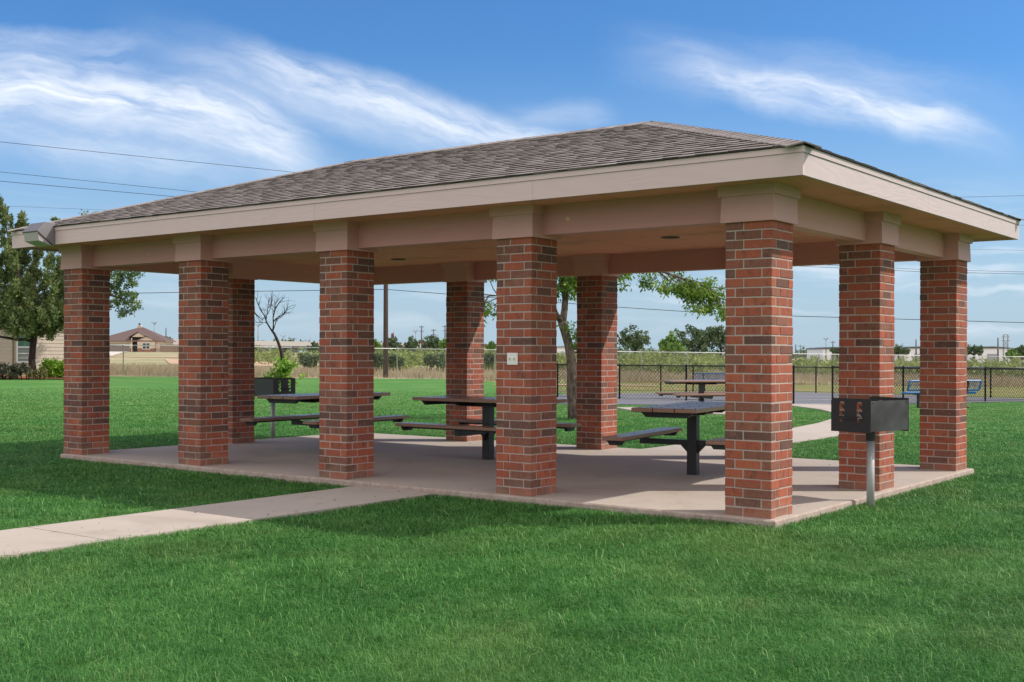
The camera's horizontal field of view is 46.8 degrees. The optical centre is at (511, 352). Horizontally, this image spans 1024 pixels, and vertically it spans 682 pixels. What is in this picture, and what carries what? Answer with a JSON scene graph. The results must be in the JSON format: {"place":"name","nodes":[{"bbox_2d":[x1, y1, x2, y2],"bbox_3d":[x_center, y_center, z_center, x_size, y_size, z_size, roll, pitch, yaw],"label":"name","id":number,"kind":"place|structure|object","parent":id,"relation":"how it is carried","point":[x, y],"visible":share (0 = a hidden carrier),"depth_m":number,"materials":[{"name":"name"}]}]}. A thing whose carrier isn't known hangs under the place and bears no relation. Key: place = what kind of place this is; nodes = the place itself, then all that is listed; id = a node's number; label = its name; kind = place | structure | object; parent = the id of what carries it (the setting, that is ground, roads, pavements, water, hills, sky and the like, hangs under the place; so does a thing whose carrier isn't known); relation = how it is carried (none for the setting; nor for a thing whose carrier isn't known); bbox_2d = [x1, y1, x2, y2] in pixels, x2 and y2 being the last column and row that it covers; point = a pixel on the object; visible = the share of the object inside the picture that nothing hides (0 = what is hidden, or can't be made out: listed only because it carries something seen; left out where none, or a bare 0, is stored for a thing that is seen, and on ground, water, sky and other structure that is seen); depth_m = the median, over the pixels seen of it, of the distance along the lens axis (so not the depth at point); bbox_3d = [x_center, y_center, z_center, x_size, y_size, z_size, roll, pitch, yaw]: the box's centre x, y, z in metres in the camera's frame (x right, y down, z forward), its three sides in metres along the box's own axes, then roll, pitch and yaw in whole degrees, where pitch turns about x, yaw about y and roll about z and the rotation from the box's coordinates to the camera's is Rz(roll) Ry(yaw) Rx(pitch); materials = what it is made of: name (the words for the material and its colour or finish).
{"place":"outdoors","nodes":[
{"label":"outdoors","id":0,"kind":"place"},
{"bbox_2d":[0,527,106,558],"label":"path","id":1,"kind":"structure","parent":0,"point":[27,540],"depth_m":8.99,"materials":[{"name":"concrete"}]},
{"bbox_2d":[109,352,122,355],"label":"driveway","id":2,"kind":"structure","parent":0,"point":[113,353],"depth_m":195.43,"materials":[{"name":"concrete"}]},
{"bbox_2d":[29,509,252,542],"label":"path","id":3,"kind":"structure","parent":0,"point":[143,523],"depth_m":9.89,"materials":[{"name":"concrete"}]},
{"bbox_2d":[165,359,296,365],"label":"dirt slope","id":4,"kind":"structure","parent":0,"point":[174,361],"depth_m":134.26,"materials":[{"name":"brown soil"}]},
{"bbox_2d":[176,486,435,522],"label":"path","id":5,"kind":"structure","parent":0,"point":[273,507],"depth_m":11.36,"materials":[{"name":"concrete"}]},
{"bbox_2d":[0,376,1023,681],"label":"lawn","id":6,"kind":"structure","parent":0,"point":[312,384],"depth_m":7.71,"materials":[{"name":"plant"}]},
{"bbox_2d":[0,375,63,378],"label":"mulch bed","id":7,"kind":"object","parent":6,"relation":"on","point":[42,377],"visible":0.21,"depth_m":61.78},
{"bbox_2d":[0,194,63,378],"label":"juniper tree","id":8,"kind":"object","parent":7,"relation":"on","point":[33,314],"visible":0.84,"depth_m":60.96,"materials":[{"name":"green plant"}]},
{"bbox_2d":[38,357,63,378],"bbox_3d":[-23.946,0.851,62.009,1.862,1.342,1.019,0,0,1],"label":"bright shrub","id":9,"kind":"object","parent":7,"relation":"on","point":[57,371],"visible":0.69,"depth_m":61.80,"materials":[{"name":"green plant"}]},
{"bbox_2d":[254,377,294,437],"bbox_3d":[-3.976,0.995,19.730,0.716,1.170,0.452,0,0,42],"label":"charcoal grill","id":10,"kind":"object","parent":6,"relation":"on","point":[266,386],"visible":0.82,"depth_m":19.57,"materials":[{"name":"black metal"}]},
{"bbox_2d":[255,291,304,386],"bbox_3d":[-10.704,-0.486,54.054,2.524,4.854,1.623,0,0,-10],"label":"dead tree","id":11,"kind":"object","parent":6,"relation":"on","point":[284,369],"visible":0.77,"depth_m":53.94,"materials":[{"name":"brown plant"}]},
{"bbox_2d":[60,433,973,529],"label":"patio slab","id":12,"kind":"structure","parent":6,"relation":"on","point":[642,481],"depth_m":13.77,"materials":[{"name":"concrete"}]},
{"bbox_2d":[240,392,408,428],"bbox_3d":[-2.675,1.014,17.054,1.450,0.859,2.010,0,0,33],"label":"picnic table","id":13,"kind":"object","parent":12,"relation":"on","point":[296,399],"visible":0.53,"depth_m":16.74,"materials":[{"name":"black paint"}]},
{"bbox_2d":[395,396,580,459],"bbox_3d":[-0.315,1.021,15.611,2.010,0.859,1.450,0,0,37],"label":"picnic table","id":14,"kind":"object","parent":12,"relation":"on","point":[486,430],"visible":0.64,"depth_m":15.54,"materials":[{"name":"black paint"}]},
{"bbox_2d":[7,121,1023,518],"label":"pavilion","id":15,"kind":"structure","parent":12,"relation":"on","point":[525,221],"depth_m":13.05,"materials":[{"name":"brick"}]},
{"bbox_2d":[602,401,724,474],"bbox_3d":[2.096,1.027,13.698,1.450,0.859,2.010,0,0,27],"label":"picnic table","id":16,"kind":"object","parent":12,"relation":"on","point":[692,445],"visible":0.83,"depth_m":13.62,"materials":[{"name":"black wood"}]},
{"bbox_2d":[484,271,725,418],"bbox_3d":[2.179,-1.400,27.020,6.887,6.025,3.656,0,0,0],"label":"locust tree","id":17,"kind":"object","parent":6,"relation":"on","point":[689,290],"visible":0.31,"depth_m":26.74,"materials":[{"name":"green plant"}]},
{"bbox_2d":[557,396,712,404],"bbox_3d":[3.648,1.558,37.743,11.444,0.047,6.337,0,0,37],"label":"court apron","id":18,"kind":"object","parent":6,"relation":"on","point":[639,401],"visible":0.29,"depth_m":38.11,"materials":[{"name":"concrete"}]},
{"bbox_2d":[617,407,725,414],"bbox_3d":[4.998,1.575,31.023,3.740,0.177,4.310,0,0,-16],"label":"table pad","id":19,"kind":"object","parent":6,"relation":"on","point":[629,409],"depth_m":31.34,"materials":[{"name":"concrete"}]},
{"bbox_2d":[655,380,725,401],"bbox_3d":[4.917,1.131,30.750,2.010,0.859,1.450,0,0,-14],"label":"picnic table","id":20,"kind":"object","parent":19,"relation":"on","point":[700,394],"visible":0.72,"depth_m":30.57,"materials":[{"name":"black paint"}]},
{"bbox_2d":[556,364,1023,397],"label":"black fence","id":21,"kind":"object","parent":6,"relation":"on","point":[815,380],"visible":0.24,"depth_m":51.35,"materials":[{"name":"metal"}]},
{"bbox_2d":[556,392,1023,403],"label":"court","id":22,"kind":"object","parent":6,"relation":"on","point":[809,398],"visible":0.28,"depth_m":43.38,"materials":[{"name":"asphalt"}]},
{"bbox_2d":[631,392,1019,403],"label":"court lines","id":23,"kind":"object","parent":22,"relation":"on","point":[801,403],"visible":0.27,"depth_m":43.30,"materials":[{"name":"paint"}]},
{"bbox_2d":[831,397,908,508],"bbox_3d":[3.431,1.015,11.349,0.716,1.170,0.452,0,0,-37],"label":"charcoal grill","id":24,"kind":"object","parent":6,"relation":"on","point":[887,414],"visible":0.98,"depth_m":11.22,"materials":[{"name":"metal"}]},
{"bbox_2d":[831,365,1023,401],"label":"black fence","id":25,"kind":"object","parent":6,"relation":"on","point":[903,375],"visible":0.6,"depth_m":40.71,"materials":[{"name":"metal"}]},
{"bbox_2d":[901,380,981,407],"bbox_3d":[12.511,1.219,34.542,2.409,0.875,0.619,0,0,-14],"label":"park bench","id":26,"kind":"object","parent":6,"relation":"on","point":[918,393],"visible":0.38,"depth_m":34.41,"materials":[{"name":"blue paint"}]},
{"bbox_2d":[0,0,1023,353],"label":"sky","id":27,"kind":"structure","parent":0,"point":[930,93],"materials":[{"name":"blue"}]},
{"bbox_2d":[5,362,1023,387],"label":"dry grass","id":28,"kind":"structure","parent":0,"point":[118,369],"depth_m":78.66,"materials":[{"name":"beige plant"}]},
{"bbox_2d":[22,352,1023,397],"bbox_3d":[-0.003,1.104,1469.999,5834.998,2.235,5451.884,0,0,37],"label":"ground","id":29,"kind":"structure","parent":0,"point":[135,360],"depth_m":66.66,"materials":[{"name":"soil"}]},
{"bbox_2d":[0,361,31,379],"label":"hedge","id":30,"kind":"object","parent":29,"relation":"on","point":[13,370],"visible":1,"depth_m":59.35,"materials":[{"name":"green plant"}]},
{"bbox_2d":[0,325,63,373],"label":"house","id":31,"kind":"structure","parent":29,"relation":"on","point":[11,352],"depth_m":70.48,"materials":[{"name":"beige"}]},
{"bbox_2d":[16,335,30,362],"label":"window","id":32,"kind":"structure","parent":31,"relation":"in","point":[22,347],"depth_m":70.27,"materials":[{"name":"white plastic"}]},
{"bbox_2d":[27,366,47,379],"bbox_3d":[-24.045,1.031,60.024,1.287,0.762,0.639,0,0,4],"label":"variegated shrub","id":33,"kind":"object","parent":29,"relation":"on","point":[35,372],"visible":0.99,"depth_m":59.94,"materials":[{"name":"green plant"}]},
{"bbox_2d":[46,209,144,318],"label":"leafy tree","id":34,"kind":"object","parent":29,"relation":"on","point":[119,278],"visible":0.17,"depth_m":69.85,"materials":[{"name":"green plant"}]},
{"bbox_2d":[110,356,171,356],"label":"dirt bank","id":35,"kind":"structure","parent":29,"relation":"on","point":[140,356],"depth_m":167.36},
{"bbox_2d":[109,323,175,351],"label":"house","id":36,"kind":"structure","parent":29,"relation":"on","point":[139,335],"depth_m":250.31,"materials":[{"name":"beige paint"}]},
{"bbox_2d":[109,344,128,351],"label":"garage door","id":37,"kind":"structure","parent":36,"relation":"in","point":[113,347],"depth_m":250.18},
{"bbox_2d":[142,343,149,348],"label":"window","id":38,"kind":"structure","parent":36,"relation":"in","point":[142,343],"depth_m":249.81,"materials":[{"name":"white glass"}]},
{"bbox_2d":[160,344,178,351],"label":"wood fence","id":39,"kind":"object","parent":29,"relation":"on","point":[174,349],"visible":0.43,"depth_m":245.98,"materials":[{"name":"beige wood"}]},
{"bbox_2d":[172,339,428,352],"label":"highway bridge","id":40,"kind":"structure","parent":29,"relation":"on","point":[264,344],"depth_m":308.43,"materials":[{"name":"concrete"}]},
{"bbox_2d":[298,352,319,367],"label":"field shrub","id":41,"kind":"object","parent":29,"relation":"on","point":[303,358],"visible":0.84,"depth_m":99.83,"materials":[{"name":"green plant"}]},
{"bbox_2d":[306,340,318,352],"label":"tree","id":42,"kind":"object","parent":29,"relation":"on","point":[314,345],"visible":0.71,"depth_m":269.45,"materials":[{"name":"green plant"}]},
{"bbox_2d":[374,339,381,351],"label":"tree","id":43,"kind":"object","parent":29,"relation":"on","point":[377,344],"visible":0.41,"depth_m":189.52,"materials":[{"name":"green plant"}]},
{"bbox_2d":[374,351,382,371],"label":"field shrub","id":44,"kind":"object","parent":29,"relation":"on","point":[378,359],"visible":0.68,"depth_m":91.89,"materials":[{"name":"green plant"}]},
{"bbox_2d":[383,284,387,377],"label":"utility pole","id":45,"kind":"object","parent":29,"relation":"on","point":[385,330],"visible":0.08,"depth_m":74.17,"materials":[{"name":"brown wood"}]},
{"bbox_2d":[1,181,174,196],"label":"power line","id":46,"kind":"object","parent":45,"relation":"attached to","point":[85,188],"visible":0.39,"depth_m":65.92,"materials":[{"name":"black metal"}]},
{"bbox_2d":[4,172,193,191],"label":"power line","id":47,"kind":"object","parent":45,"relation":"attached to","point":[95,181],"visible":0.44,"depth_m":66.18,"materials":[{"name":"black metal"}]},
{"bbox_2d":[4,142,294,172],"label":"power line","id":48,"kind":"object","parent":45,"relation":"attached to","point":[143,156],"visible":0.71,"depth_m":67.39,"materials":[{"name":"black metal"}]},
{"bbox_2d":[124,289,1023,322],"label":"power line","id":49,"kind":"object","parent":45,"relation":"attached to","point":[573,303],"visible":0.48,"depth_m":73.45,"materials":[{"name":"black metal"}]},
{"bbox_2d":[803,266,1008,273],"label":"power line","id":50,"kind":"object","parent":45,"relation":"attached to","point":[912,271],"visible":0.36,"depth_m":71.99,"materials":[{"name":"black metal"}]},
{"bbox_2d":[836,265,1014,271],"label":"power line","id":51,"kind":"object","parent":45,"relation":"attached to","point":[967,270],"visible":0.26,"depth_m":71.49,"materials":[{"name":"black metal"}]},
{"bbox_2d":[381,336,404,350],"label":"tree","id":52,"kind":"object","parent":29,"relation":"on","point":[392,343],"visible":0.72,"depth_m":209.24,"materials":[{"name":"green plant"}]},
{"bbox_2d":[388,353,404,370],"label":"field shrub","id":53,"kind":"object","parent":29,"relation":"on","point":[393,360],"visible":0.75,"depth_m":91.90,"materials":[{"name":"green plant"}]},
{"bbox_2d":[401,335,420,352],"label":"tree","id":54,"kind":"object","parent":29,"relation":"on","point":[411,344],"visible":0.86,"depth_m":209.66,"materials":[{"name":"green plant"}]},
{"bbox_2d":[422,334,441,351],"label":"tree","id":55,"kind":"object","parent":29,"relation":"on","point":[432,342],"visible":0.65,"depth_m":214.08,"materials":[{"name":"green plant"}]},
{"bbox_2d":[423,350,444,371],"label":"field shrub","id":56,"kind":"object","parent":29,"relation":"on","point":[436,362],"visible":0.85,"depth_m":91.89,"materials":[{"name":"green plant"}]},
{"bbox_2d":[438,338,445,352],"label":"tree","id":57,"kind":"object","parent":29,"relation":"on","point":[442,343],"visible":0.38,"depth_m":179.47,"materials":[{"name":"green plant"}]},
{"bbox_2d":[484,352,496,370],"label":"field shrub","id":58,"kind":"object","parent":29,"relation":"on","point":[488,357],"visible":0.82,"depth_m":99.90,"materials":[{"name":"green plant"}]},
{"bbox_2d":[484,341,496,351],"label":"tree","id":59,"kind":"object","parent":29,"relation":"on","point":[492,345],"visible":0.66,"depth_m":199.58,"materials":[{"name":"green plant"}]},
{"bbox_2d":[556,346,565,356],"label":"warehouse","id":60,"kind":"structure","parent":29,"relation":"on","point":[560,347],"depth_m":329.91,"materials":[{"name":"metal"}]},
{"bbox_2d":[109,344,1023,380],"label":"chain link fence","id":61,"kind":"object","parent":29,"relation":"on","point":[291,351],"visible":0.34,"depth_m":74.27,"materials":[{"name":"metal"}]},
{"bbox_2d":[617,323,650,352],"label":"tree","id":62,"kind":"object","parent":29,"relation":"on","point":[632,342],"visible":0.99,"depth_m":229.85,"materials":[{"name":"green plant"}]},
{"bbox_2d":[255,345,1023,378],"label":"scrub","id":63,"kind":"object","parent":29,"relation":"on","point":[635,358],"visible":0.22,"depth_m":108.02,"materials":[{"name":"green plant"}]},
{"bbox_2d":[255,337,1023,359],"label":"treeline","id":64,"kind":"object","parent":29,"relation":"on","point":[651,348],"visible":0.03,"depth_m":466.81,"materials":[{"name":"green plant"}]},
{"bbox_2d":[658,330,686,353],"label":"tree","id":65,"kind":"object","parent":29,"relation":"on","point":[670,343],"visible":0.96,"depth_m":214.49,"materials":[{"name":"green plant"}]},
{"bbox_2d":[556,363,794,403],"bbox_3d":[4.571,1.024,40.013,10.968,1.352,0.639,0,0,39],"label":"black fence","id":66,"kind":"object","parent":29,"relation":"on","point":[685,377],"visible":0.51,"depth_m":39.79,"materials":[{"name":"metal"}]},
{"bbox_2d":[674,324,713,353],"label":"tree","id":67,"kind":"object","parent":29,"relation":"on","point":[700,337],"visible":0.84,"depth_m":243.40,"materials":[{"name":"green plant"}]},
{"bbox_2d":[694,373,724,389],"bbox_3d":[9.349,1.347,53.260,2.409,0.876,0.619,0,0,-2],"label":"park bench","id":68,"kind":"object","parent":29,"relation":"on","point":[706,377],"visible":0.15,"depth_m":53.43,"materials":[{"name":"blue paint"}]},
{"bbox_2d":[696,325,725,357],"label":"tree","id":69,"kind":"object","parent":29,"relation":"on","point":[718,340],"visible":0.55,"depth_m":244.75,"materials":[{"name":"green plant"}]},
{"bbox_2d":[806,347,838,359],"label":"warehouse","id":70,"kind":"structure","parent":29,"relation":"on","point":[815,351],"depth_m":333.74,"materials":[{"name":"metal"}]},
{"bbox_2d":[829,346,838,357],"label":"tree","id":71,"kind":"object","parent":29,"relation":"on","point":[835,350],"visible":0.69,"depth_m":289.56,"materials":[{"name":"green plant"}]},
{"bbox_2d":[894,343,910,358],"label":"tree","id":72,"kind":"object","parent":29,"relation":"on","point":[898,350],"visible":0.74,"depth_m":259.07,"materials":[{"name":"green plant"}]},
{"bbox_2d":[895,346,919,360],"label":"warehouse","id":73,"kind":"structure","parent":29,"relation":"on","point":[912,352],"depth_m":340.00,"materials":[{"name":"metal"}]},
{"bbox_2d":[915,339,916,360],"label":"utility pole","id":74,"kind":"object","parent":29,"relation":"on","point":[915,348],"visible":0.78,"depth_m":329.87,"materials":[{"name":"grey metal"}]},
{"bbox_2d":[967,344,983,361],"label":"tree","id":75,"kind":"object","parent":29,"relation":"on","point":[974,350],"visible":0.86,"depth_m":249.61,"materials":[{"name":"green plant"}]},
{"bbox_2d":[967,346,1010,361],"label":"warehouse","id":76,"kind":"structure","parent":29,"relation":"on","point":[990,350],"depth_m":330.00,"materials":[{"name":"metal"}]},
{"bbox_2d":[987,354,996,361],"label":"door","id":77,"kind":"structure","parent":76,"relation":"in","point":[987,354],"depth_m":329.90,"materials":[{"name":"metal"}]},
{"bbox_2d":[997,338,998,360],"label":"utility pole","id":78,"kind":"object","parent":29,"relation":"on","point":[998,348],"visible":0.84,"depth_m":309.85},
{"bbox_2d":[1002,334,1009,360],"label":"transmission tower","id":79,"kind":"structure","parent":29,"relation":"on","point":[1007,342],"depth_m":329.92,"materials":[{"name":"grey metal"}]},
{"bbox_2d":[1005,348,1020,360],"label":"tree","id":80,"kind":"object","parent":29,"relation":"on","point":[1011,352],"visible":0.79,"depth_m":189.25,"materials":[{"name":"green plant"}]},
{"bbox_2d":[1011,344,1023,359],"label":"tree","id":81,"kind":"object","parent":29,"relation":"on","point":[1019,349],"visible":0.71,"depth_m":259.46,"materials":[{"name":"green plant"}]},
{"bbox_2d":[494,384,659,385],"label":"dirt track","id":82,"kind":"structure","parent":0,"point":[625,385],"depth_m":61.99,"materials":[{"name":"brown soil"}]},
{"bbox_2d":[645,404,838,453],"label":"back path","id":83,"kind":"structure","parent":0,"point":[817,431],"depth_m":21.54,"materials":[{"name":"concrete"}]}
]}

